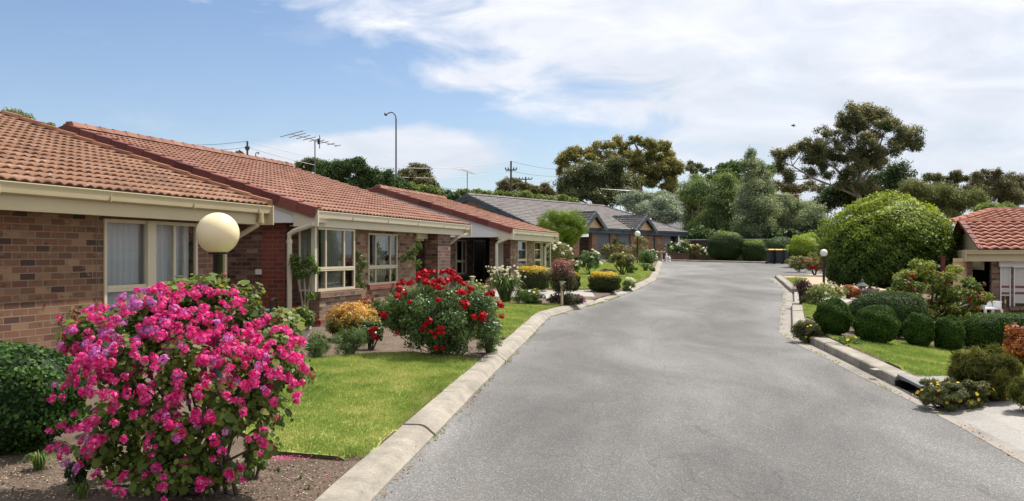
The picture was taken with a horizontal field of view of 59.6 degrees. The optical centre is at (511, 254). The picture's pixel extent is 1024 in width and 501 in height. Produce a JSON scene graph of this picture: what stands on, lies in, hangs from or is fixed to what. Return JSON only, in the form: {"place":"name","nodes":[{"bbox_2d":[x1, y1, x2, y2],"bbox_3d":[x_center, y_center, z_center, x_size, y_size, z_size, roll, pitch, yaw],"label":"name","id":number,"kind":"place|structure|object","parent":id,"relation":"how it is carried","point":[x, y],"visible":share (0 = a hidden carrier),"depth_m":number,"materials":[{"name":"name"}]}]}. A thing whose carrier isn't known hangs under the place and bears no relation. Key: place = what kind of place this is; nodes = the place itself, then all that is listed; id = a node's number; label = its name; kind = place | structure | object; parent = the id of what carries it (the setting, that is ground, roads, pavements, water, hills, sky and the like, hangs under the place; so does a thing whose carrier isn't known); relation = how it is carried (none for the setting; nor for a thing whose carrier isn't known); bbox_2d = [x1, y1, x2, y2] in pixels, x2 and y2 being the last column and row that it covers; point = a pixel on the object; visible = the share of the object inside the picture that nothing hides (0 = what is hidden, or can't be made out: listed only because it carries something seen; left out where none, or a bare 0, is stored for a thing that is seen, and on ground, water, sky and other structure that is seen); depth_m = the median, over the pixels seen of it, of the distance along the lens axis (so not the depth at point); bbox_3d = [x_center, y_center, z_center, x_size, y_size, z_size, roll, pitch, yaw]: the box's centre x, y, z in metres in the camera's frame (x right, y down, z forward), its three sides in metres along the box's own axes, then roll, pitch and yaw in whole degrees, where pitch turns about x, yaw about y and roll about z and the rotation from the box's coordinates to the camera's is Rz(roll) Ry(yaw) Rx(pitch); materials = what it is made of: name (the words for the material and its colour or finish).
{"place":"outdoors","nodes":[
{"label":"outdoors","id":0,"kind":"place"},
{"bbox_2d":[224,351,478,460],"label":"lawn","id":1,"kind":"structure","parent":0,"point":[317,455],"depth_m":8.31,"materials":[{"name":"plant"}]},
{"bbox_2d":[196,213,239,389],"bbox_3d":[-2.843,0.656,8.650,0.404,2.124,0.404,0,0,0],"label":"globe lamp post","id":2,"kind":"object","parent":1,"relation":"on","point":[217,235],"visible":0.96,"depth_m":8.53,"materials":[{"name":"beige paint"}]},
{"bbox_2d":[305,331,331,357],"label":"rosemary bush","id":3,"kind":"object","parent":1,"relation":"on","point":[318,344],"visible":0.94,"depth_m":12.83,"materials":[{"name":"green plant"}]},
{"bbox_2d":[0,258,1012,500],"bbox_3d":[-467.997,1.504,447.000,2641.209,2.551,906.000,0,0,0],"label":"ground","id":4,"kind":"structure","parent":0,"point":[389,340],"depth_m":6.93,"materials":[{"name":"soil"}]},
{"bbox_2d":[17,449,56,470],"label":"weed plant","id":5,"kind":"object","parent":4,"relation":"on","point":[38,460],"visible":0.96,"depth_m":6.79,"materials":[{"name":"green plant"}]},
{"bbox_2d":[0,340,89,454],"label":"hedge shrub","id":6,"kind":"object","parent":4,"relation":"on","point":[30,373],"visible":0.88,"depth_m":7.15,"materials":[{"name":"green plant"}]},
{"bbox_2d":[63,456,90,492],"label":"shrub","id":7,"kind":"object","parent":4,"relation":"on","point":[81,476],"visible":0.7,"depth_m":6.28,"materials":[{"name":"green plant"}]},
{"bbox_2d":[0,110,273,359],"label":"brick house","id":8,"kind":"structure","parent":4,"relation":"on","point":[84,221],"depth_m":12.16,"materials":[{"name":"brick"}]},
{"bbox_2d":[103,218,197,318],"bbox_3d":[-5.303,0.240,13.156,0.180,1.460,2.048,0,0,16],"label":"window","id":9,"kind":"structure","parent":8,"relation":"in","point":[136,253],"depth_m":12.97,"materials":[{"name":"glass"}]},
{"bbox_2d":[44,272,316,500],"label":"geranium bush","id":10,"kind":"object","parent":4,"relation":"on","point":[267,359],"visible":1,"depth_m":6.00,"materials":[{"name":"pink plant"}]},
{"bbox_2d":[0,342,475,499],"bbox_3d":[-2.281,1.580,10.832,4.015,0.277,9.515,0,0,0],"label":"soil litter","id":11,"kind":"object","parent":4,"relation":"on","point":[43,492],"visible":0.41,"depth_m":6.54,"materials":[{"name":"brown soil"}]},
{"bbox_2d":[242,435,267,479],"bbox_3d":[-1.950,1.548,6.772,0.193,0.379,0.241,0,0,24],"label":"shrub","id":12,"kind":"object","parent":4,"relation":"on","point":[249,457],"visible":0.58,"depth_m":6.72,"materials":[{"name":"green plant"}]},
{"bbox_2d":[58,121,471,326],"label":"brick house","id":13,"kind":"structure","parent":4,"relation":"on","point":[331,225],"depth_m":18.81,"materials":[{"name":"ceramic"}]},
{"bbox_2d":[299,227,317,292],"bbox_3d":[-3.931,0.091,17.292,0.363,1.282,0.150,0,0,16],"label":"window","id":14,"kind":"structure","parent":13,"relation":"in","point":[309,238],"depth_m":17.29,"materials":[{"name":"beige paint"}]},
{"bbox_2d":[307,227,354,292],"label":"window","id":15,"kind":"structure","parent":13,"relation":"in","point":[331,245],"depth_m":18.18,"materials":[{"name":"beige metal"}]},
{"bbox_2d":[355,249,368,287],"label":"climbing plant","id":16,"kind":"object","parent":13,"relation":"attached to","point":[360,271],"visible":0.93,"depth_m":19.19,"materials":[{"name":"green plant"}]},
{"bbox_2d":[368,233,397,284],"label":"window","id":17,"kind":"structure","parent":13,"relation":"in","point":[379,244],"depth_m":21.13,"materials":[{"name":"beige metal"}]},
{"bbox_2d":[398,240,422,293],"bbox_3d":[-2.460,0.477,21.604,0.607,1.680,0.125,0,0,0],"label":"climbing plant","id":18,"kind":"object","parent":13,"relation":"attached to","point":[409,255],"visible":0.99,"depth_m":21.59,"materials":[{"name":"green plant"}]},
{"bbox_2d":[294,326,310,345],"bbox_3d":[-3.380,1.305,14.300,0.340,0.310,0.340,0,0,0],"label":"flower pot","id":19,"kind":"object","parent":4,"relation":"on","point":[305,333],"visible":0.24,"depth_m":14.21,"materials":[{"name":"grey concrete"}]},
{"bbox_2d":[287,305,321,330],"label":"potted geranium","id":20,"kind":"object","parent":19,"relation":"in","point":[308,316],"visible":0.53,"depth_m":14.25,"materials":[{"name":"green plant"}]},
{"bbox_2d":[288,252,320,314],"bbox_3d":[-3.941,0.666,16.992,0.643,1.433,0.260,0,0,0],"label":"espalier tree","id":21,"kind":"object","parent":4,"relation":"on","point":[309,261],"visible":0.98,"depth_m":16.98,"materials":[{"name":"green plant"}]},
{"bbox_2d":[293,156,324,171],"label":"gum tree","id":22,"kind":"object","parent":4,"relation":"on","point":[306,167],"visible":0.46,"depth_m":94.70,"materials":[{"name":"green plant"}]},
{"bbox_2d":[328,326,367,354],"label":"rosemary bush","id":23,"kind":"object","parent":4,"relation":"on","point":[346,345],"visible":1,"depth_m":13.23,"materials":[{"name":"green plant"}]},
{"bbox_2d":[324,300,380,340],"bbox_3d":[-2.708,1.146,15.238,1.034,0.738,0.955,0,0,0],"label":"golden bush","id":24,"kind":"object","parent":4,"relation":"on","point":[355,318],"visible":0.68,"depth_m":15.08,"materials":[{"name":"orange plant"}]},
{"bbox_2d":[313,156,413,189],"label":"pine tree","id":25,"kind":"object","parent":4,"relation":"on","point":[366,176],"visible":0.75,"depth_m":71.10,"materials":[{"name":"green plant"}]},
{"bbox_2d":[356,320,384,349],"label":"rose bush","id":26,"kind":"object","parent":4,"relation":"on","point":[367,324],"visible":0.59,"depth_m":14.13,"materials":[{"name":"green plant"}]},
{"bbox_2d":[397,162,440,187],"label":"brown tree","id":27,"kind":"object","parent":4,"relation":"on","point":[420,172],"visible":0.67,"depth_m":84.60,"materials":[{"name":"green plant"}]},
{"bbox_2d":[410,181,445,195],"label":"bushy tree","id":28,"kind":"object","parent":4,"relation":"on","point":[430,189],"visible":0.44,"depth_m":74.68,"materials":[{"name":"green plant"}]},
{"bbox_2d":[368,268,504,355],"bbox_3d":[-1.140,0.903,13.566,2.098,1.398,1.504,0,0,0],"label":"rose bush","id":29,"kind":"object","parent":4,"relation":"on","point":[438,324],"visible":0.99,"depth_m":13.25,"materials":[{"name":"green plant"}]},
{"bbox_2d":[315,300,596,500],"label":"kerb","id":30,"kind":"structure","parent":4,"relation":"on","point":[371,475],"depth_m":8.72,"materials":[{"name":"concrete"}]},
{"bbox_2d":[366,184,558,287],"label":"brick house","id":31,"kind":"structure","parent":4,"relation":"on","point":[511,242],"depth_m":31.79,"materials":[{"name":"ceramic"}]},
{"bbox_2d":[424,239,466,273],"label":"window","id":32,"kind":"structure","parent":31,"relation":"in","point":[458,242],"depth_m":31.78,"materials":[{"name":"beige metal"}]},
{"bbox_2d":[473,240,483,281],"bbox_3d":[-1.271,0.486,33.367,0.451,2.028,1.235,0,0,0],"label":"screen door","id":33,"kind":"structure","parent":31,"relation":"in","point":[478,245],"depth_m":33.34,"materials":[{"name":"black metal"}]},
{"bbox_2d":[486,238,526,276],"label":"window","id":34,"kind":"structure","parent":31,"relation":"in","point":[519,243],"depth_m":32.01,"materials":[{"name":"beige metal"}]},
{"bbox_2d":[474,332,502,353],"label":"shrub","id":35,"kind":"object","parent":4,"relation":"on","point":[488,347],"visible":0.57,"depth_m":14.00,"materials":[{"name":"green plant"}]},
{"bbox_2d":[485,265,526,301],"bbox_3d":[-0.181,0.794,24.357,1.139,1.029,1.196,0,0,33],"label":"agapanthus","id":36,"kind":"object","parent":4,"relation":"on","point":[505,284],"visible":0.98,"depth_m":24.21,"materials":[{"name":"green plant"}]},
{"bbox_2d":[494,176,531,192],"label":"gum tree","id":37,"kind":"object","parent":4,"relation":"on","point":[517,184],"visible":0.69,"depth_m":104.26,"materials":[{"name":"green plant"}]},
{"bbox_2d":[493,189,557,200],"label":"bushy tree","id":38,"kind":"object","parent":4,"relation":"on","point":[523,193],"visible":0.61,"depth_m":80.10,"materials":[{"name":"green plant"}]},
{"bbox_2d":[516,265,549,290],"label":"clipped bush","id":39,"kind":"object","parent":4,"relation":"on","point":[535,277],"visible":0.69,"depth_m":28.54,"materials":[{"name":"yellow plant"}]},
{"bbox_2d":[529,180,555,196],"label":"gum tree","id":40,"kind":"object","parent":4,"relation":"on","point":[545,189],"visible":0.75,"depth_m":109.26,"materials":[{"name":"green plant"}]},
{"bbox_2d":[416,193,687,259],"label":"brick house","id":41,"kind":"structure","parent":4,"relation":"on","point":[607,224],"depth_m":67.68,"materials":[{"name":"grey tile"}]},
{"bbox_2d":[546,242,573,266],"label":"rose bush","id":42,"kind":"object","parent":4,"relation":"on","point":[563,253],"visible":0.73,"depth_m":42.21,"materials":[{"name":"white plant"}]},
{"bbox_2d":[545,257,577,302],"bbox_3d":[1.305,0.736,23.829,0.916,1.335,0.871,0,0,0],"label":"purple shrub","id":43,"kind":"object","parent":4,"relation":"on","point":[562,271],"visible":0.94,"depth_m":23.68,"materials":[{"name":"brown plant"}]},
{"bbox_2d":[536,208,590,248],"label":"feathery tree","id":44,"kind":"object","parent":4,"relation":"on","point":[568,228],"visible":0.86,"depth_m":50.42,"materials":[{"name":"green plant"}]},
{"bbox_2d":[578,249,602,273],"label":"rose bush","id":45,"kind":"object","parent":4,"relation":"on","point":[588,259],"visible":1,"depth_m":39.89,"materials":[{"name":"green plant"}]},
{"bbox_2d":[551,154,647,207],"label":"dense tree","id":46,"kind":"object","parent":4,"relation":"on","point":[591,182],"visible":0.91,"depth_m":89.55,"materials":[{"name":"green plant"}]},
{"bbox_2d":[587,271,621,291],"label":"clipped bush","id":47,"kind":"object","parent":4,"relation":"on","point":[607,281],"visible":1,"depth_m":29.16,"materials":[{"name":"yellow plant"}]},
{"bbox_2d":[552,133,685,214],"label":"eucalyptus tree","id":48,"kind":"object","parent":4,"relation":"on","point":[667,164],"visible":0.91,"depth_m":96.96,"materials":[{"name":"green plant"}]},
{"bbox_2d":[607,252,635,274],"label":"rose standard","id":49,"kind":"object","parent":4,"relation":"on","point":[623,260],"visible":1,"depth_m":40.83,"materials":[{"name":"green plant"}]},
{"bbox_2d":[628,261,661,290],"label":"kerb","id":50,"kind":"structure","parent":4,"relation":"on","point":[650,279],"depth_m":38.01,"materials":[{"name":"concrete"}]},
{"bbox_2d":[638,247,658,263],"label":"shrub","id":51,"kind":"object","parent":4,"relation":"on","point":[646,256],"visible":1,"depth_m":55.77,"materials":[{"name":"green plant"}]},
{"bbox_2d":[614,188,684,224],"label":"silver bush","id":52,"kind":"object","parent":4,"relation":"on","point":[662,206],"visible":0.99,"depth_m":83.12,"materials":[{"name":"green plant"}]},
{"bbox_2d":[673,173,717,230],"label":"weeping birch","id":53,"kind":"object","parent":4,"relation":"on","point":[692,200],"visible":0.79,"depth_m":85.16,"materials":[{"name":"green plant"}]},
{"bbox_2d":[685,159,708,175],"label":"gum tree","id":54,"kind":"object","parent":4,"relation":"on","point":[690,165],"visible":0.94,"depth_m":139.40,"materials":[{"name":"green plant"}]},
{"bbox_2d":[703,171,742,231],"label":"weeping birch","id":55,"kind":"object","parent":4,"relation":"on","point":[724,190],"visible":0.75,"depth_m":83.00,"materials":[{"name":"green plant"}]},
{"bbox_2d":[706,230,744,260],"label":"clipped hedge","id":56,"kind":"object","parent":4,"relation":"on","point":[724,246],"visible":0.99,"depth_m":68.02,"materials":[{"name":"green plant"}]},
{"bbox_2d":[705,159,777,186],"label":"green tree","id":57,"kind":"object","parent":4,"relation":"on","point":[731,166],"visible":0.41,"depth_m":95.78,"materials":[{"name":"green plant"}]},
{"bbox_2d":[740,239,766,261],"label":"clipped hedge","id":58,"kind":"object","parent":4,"relation":"on","point":[753,250],"visible":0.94,"depth_m":67.00,"materials":[{"name":"green plant"}]},
{"bbox_2d":[681,238,826,260],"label":"steel fence","id":59,"kind":"object","parent":4,"relation":"on","point":[702,243],"visible":0.11,"depth_m":77.09,"materials":[{"name":"brown metal"}]},
{"bbox_2d":[725,146,784,238],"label":"tall birch","id":60,"kind":"object","parent":4,"relation":"on","point":[755,202],"visible":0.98,"depth_m":79.01,"materials":[{"name":"green plant"}]},
{"bbox_2d":[679,222,833,239],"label":"shade hedge","id":61,"kind":"object","parent":4,"relation":"on","point":[699,232],"visible":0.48,"depth_m":78.19,"materials":[{"name":"green plant"}]},
{"bbox_2d":[763,236,791,259],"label":"clipped hedge","id":62,"kind":"object","parent":4,"relation":"on","point":[779,242],"visible":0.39,"depth_m":69.97,"materials":[{"name":"green plant"}]},
{"bbox_2d":[784,255,810,271],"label":"rose bush","id":63,"kind":"object","parent":4,"relation":"on","point":[796,263],"visible":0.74,"depth_m":48.21,"materials":[{"name":"green plant"}]},
{"bbox_2d":[792,302,804,325],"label":"kerb","id":64,"kind":"structure","parent":4,"relation":"on","point":[797,312],"depth_m":21.45,"materials":[{"name":"concrete"}]},
{"bbox_2d":[769,191,833,232],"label":"grey tree","id":65,"kind":"object","parent":4,"relation":"on","point":[799,214],"visible":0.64,"depth_m":80.84,"materials":[{"name":"green plant"}]},
{"bbox_2d":[790,279,812,303],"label":"flax plant","id":66,"kind":"object","parent":4,"relation":"on","point":[801,284],"visible":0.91,"depth_m":24.07,"materials":[{"name":"purple plant"}]},
{"bbox_2d":[785,232,819,259],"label":"round shrub","id":67,"kind":"object","parent":4,"relation":"on","point":[802,244],"visible":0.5,"depth_m":55.06,"materials":[{"name":"green plant"}]},
{"bbox_2d":[798,282,848,303],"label":"rose bush","id":68,"kind":"object","parent":4,"relation":"on","point":[821,292],"visible":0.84,"depth_m":23.79,"materials":[{"name":"green plant"}]},
{"bbox_2d":[768,99,927,201],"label":"eucalyptus tree","id":69,"kind":"object","parent":4,"relation":"on","point":[869,152],"visible":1,"depth_m":99.25,"materials":[{"name":"green plant"}]},
{"bbox_2d":[806,333,913,385],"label":"kerb","id":70,"kind":"structure","parent":4,"relation":"on","point":[888,373],"depth_m":13.51,"materials":[{"name":"concrete"}]},
{"bbox_2d":[808,157,917,215],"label":"dark tree","id":71,"kind":"object","parent":4,"relation":"on","point":[890,177],"visible":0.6,"depth_m":105.15,"materials":[{"name":"green plant"}]},
{"bbox_2d":[772,178,1002,202],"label":"wood","id":72,"kind":"object","parent":4,"relation":"on","point":[800,189],"visible":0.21,"depth_m":149.39,"materials":[{"name":"green plant"}]},
{"bbox_2d":[812,189,963,288],"bbox_3d":[13.851,-0.344,33.102,5.738,4.126,4.828,0,0,0],"label":"round tree","id":73,"kind":"object","parent":4,"relation":"on","point":[875,244],"visible":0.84,"depth_m":31.62,"materials":[{"name":"green plant"}]},
{"bbox_2d":[849,290,929,336],"bbox_3d":[7.676,1.227,18.245,1.640,1.012,0.979,0,0,0],"label":"box hedge","id":74,"kind":"object","parent":4,"relation":"on","point":[904,305],"visible":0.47,"depth_m":17.95,"materials":[{"name":"green plant"}]},
{"bbox_2d":[769,277,1023,462],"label":"gutter","id":75,"kind":"object","parent":4,"relation":"on","point":[786,316],"visible":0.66,"depth_m":11.82,"materials":[{"name":"concrete"}]},
{"bbox_2d":[790,318,823,342],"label":"yellow flower plant","id":76,"kind":"object","parent":75,"relation":"on","point":[799,329],"visible":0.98,"depth_m":16.33,"materials":[{"name":"green plant"}]},
{"bbox_2d":[895,374,948,389],"bbox_3d":[5.441,1.744,11.245,1.039,0.360,0.950,0,0,0],"label":"storm drain","id":77,"kind":"object","parent":4,"relation":"on","point":[904,382],"visible":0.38,"depth_m":11.56,"materials":[{"name":"concrete"}]},
{"bbox_2d":[885,258,994,320],"bbox_3d":[9.395,1.001,19.788,2.452,1.860,2.084,0,0,0],"label":"camellia tree","id":78,"kind":"object","parent":4,"relation":"on","point":[972,291],"visible":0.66,"depth_m":19.38,"materials":[{"name":"green plant"}]},
{"bbox_2d":[894,176,994,224],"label":"pepper tree","id":79,"kind":"object","parent":4,"relation":"on","point":[951,201],"visible":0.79,"depth_m":78.59,"materials":[{"name":"green plant"}]},
{"bbox_2d":[920,169,971,185],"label":"gum tree","id":80,"kind":"object","parent":4,"relation":"on","point":[956,176],"visible":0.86,"depth_m":129.72,"materials":[{"name":"green plant"}]},
{"bbox_2d":[912,376,998,411],"bbox_3d":[4.997,1.589,10.107,0.967,0.416,0.584,0,0,0],"label":"gazania plant","id":81,"kind":"object","parent":4,"relation":"on","point":[947,399],"visible":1,"depth_m":9.99,"materials":[{"name":"green plant"}]},
{"bbox_2d":[940,207,1023,312],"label":"brick house","id":82,"kind":"structure","parent":4,"relation":"on","point":[991,252],"depth_m":29.13,"materials":[{"name":"red tile"}]},
{"bbox_2d":[944,342,1023,401],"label":"strappy bush","id":83,"kind":"object","parent":4,"relation":"on","point":[995,368],"visible":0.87,"depth_m":10.28,"materials":[{"name":"green plant"}]},
{"bbox_2d":[961,312,1023,352],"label":"box hedge","id":84,"kind":"object","parent":4,"relation":"on","point":[982,330],"visible":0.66,"depth_m":17.44,"materials":[{"name":"green plant"}]},
{"bbox_2d":[964,167,1023,206],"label":"gum tree","id":85,"kind":"object","parent":4,"relation":"on","point":[1010,184],"visible":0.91,"depth_m":123.69,"materials":[{"name":"green plant"}]},
{"bbox_2d":[971,200,1017,211],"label":"pepper tree","id":86,"kind":"object","parent":4,"relation":"on","point":[979,206],"visible":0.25,"depth_m":59.91,"materials":[{"name":"green plant"}]},
{"bbox_2d":[1002,322,1023,363],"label":"red orange bush","id":87,"kind":"object","parent":4,"relation":"on","point":[1015,345],"visible":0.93,"depth_m":14.60,"materials":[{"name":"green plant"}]},
{"bbox_2d":[1004,374,1023,409],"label":"strappy bush","id":88,"kind":"object","parent":4,"relation":"on","point":[1015,391],"visible":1,"depth_m":9.65,"materials":[{"name":"green plant"}]},
{"bbox_2d":[0,0,1023,238],"label":"sky","id":89,"kind":"structure","parent":0,"point":[473,83],"materials":[{"name":"blue"}]},
{"bbox_2d":[473,302,567,339],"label":"lawn","id":90,"kind":"structure","parent":0,"point":[504,338],"depth_m":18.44,"materials":[{"name":"plant"}]},
{"bbox_2d":[511,288,544,304],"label":"plant","id":91,"kind":"object","parent":90,"relation":"on","point":[529,295],"visible":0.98,"depth_m":23.43,"materials":[{"name":"green plant"}]},
{"bbox_2d":[545,293,586,304],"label":"heather plant","id":92,"kind":"object","parent":90,"relation":"on","point":[572,298],"visible":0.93,"depth_m":23.77,"materials":[{"name":"purple plant"}]},
{"bbox_2d":[477,290,624,302],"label":"driveway","id":93,"kind":"structure","parent":0,"point":[547,293],"depth_m":28.27,"materials":[{"name":"concrete"}]},
{"bbox_2d":[547,261,654,288],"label":"lawn","id":94,"kind":"structure","parent":0,"point":[620,288],"depth_m":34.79,"materials":[{"name":"plant"}]},
{"bbox_2d":[373,261,1023,500],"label":"road","id":95,"kind":"structure","parent":0,"point":[688,381],"depth_m":9.31,"materials":[{"name":"grey asphalt"}]},
{"bbox_2d":[427,280,943,443],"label":"kerb weeds","id":96,"kind":"object","parent":95,"relation":"on","point":[587,305],"visible":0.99,"depth_m":14.54,"materials":[{"name":"green plant"}]},
{"bbox_2d":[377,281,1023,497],"bbox_3d":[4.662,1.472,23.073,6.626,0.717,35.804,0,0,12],"label":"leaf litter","id":97,"kind":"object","parent":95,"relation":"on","point":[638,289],"visible":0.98,"depth_m":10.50,"materials":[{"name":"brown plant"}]},
{"bbox_2d":[824,333,1023,376],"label":"lawn","id":98,"kind":"structure","parent":0,"point":[892,364],"depth_m":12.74,"materials":[{"name":"plant"}]},
{"bbox_2d":[812,297,853,334],"bbox_3d":[5.929,1.172,16.533,0.740,0.807,0.722,0,0,0],"label":"box ball","id":99,"kind":"object","parent":98,"relation":"on","point":[833,316],"visible":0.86,"depth_m":16.31,"materials":[{"name":"green plant"}]},
{"bbox_2d":[851,304,901,343],"bbox_3d":[6.529,1.282,16.046,0.803,0.776,0.824,0,0,0],"label":"box ball","id":100,"kind":"object","parent":98,"relation":"on","point":[877,323],"visible":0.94,"depth_m":15.80,"materials":[{"name":"green plant"}]},
{"bbox_2d":[902,312,935,346],"bbox_3d":[7.481,1.417,16.475,0.543,0.726,0.560,0,0,0],"label":"box ball","id":101,"kind":"object","parent":98,"relation":"on","point":[918,329],"visible":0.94,"depth_m":16.29,"materials":[{"name":"green plant"}]},
{"bbox_2d":[934,314,965,350],"bbox_3d":[8.036,1.472,16.463,0.573,0.758,0.572,0,0,0],"label":"box ball","id":102,"kind":"object","parent":98,"relation":"on","point":[949,330],"visible":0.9,"depth_m":16.28,"materials":[{"name":"green plant"}]},
{"bbox_2d":[936,401,1023,450],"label":"driveway","id":103,"kind":"structure","parent":0,"point":[1003,421],"depth_m":9.41,"materials":[{"name":"concrete"}]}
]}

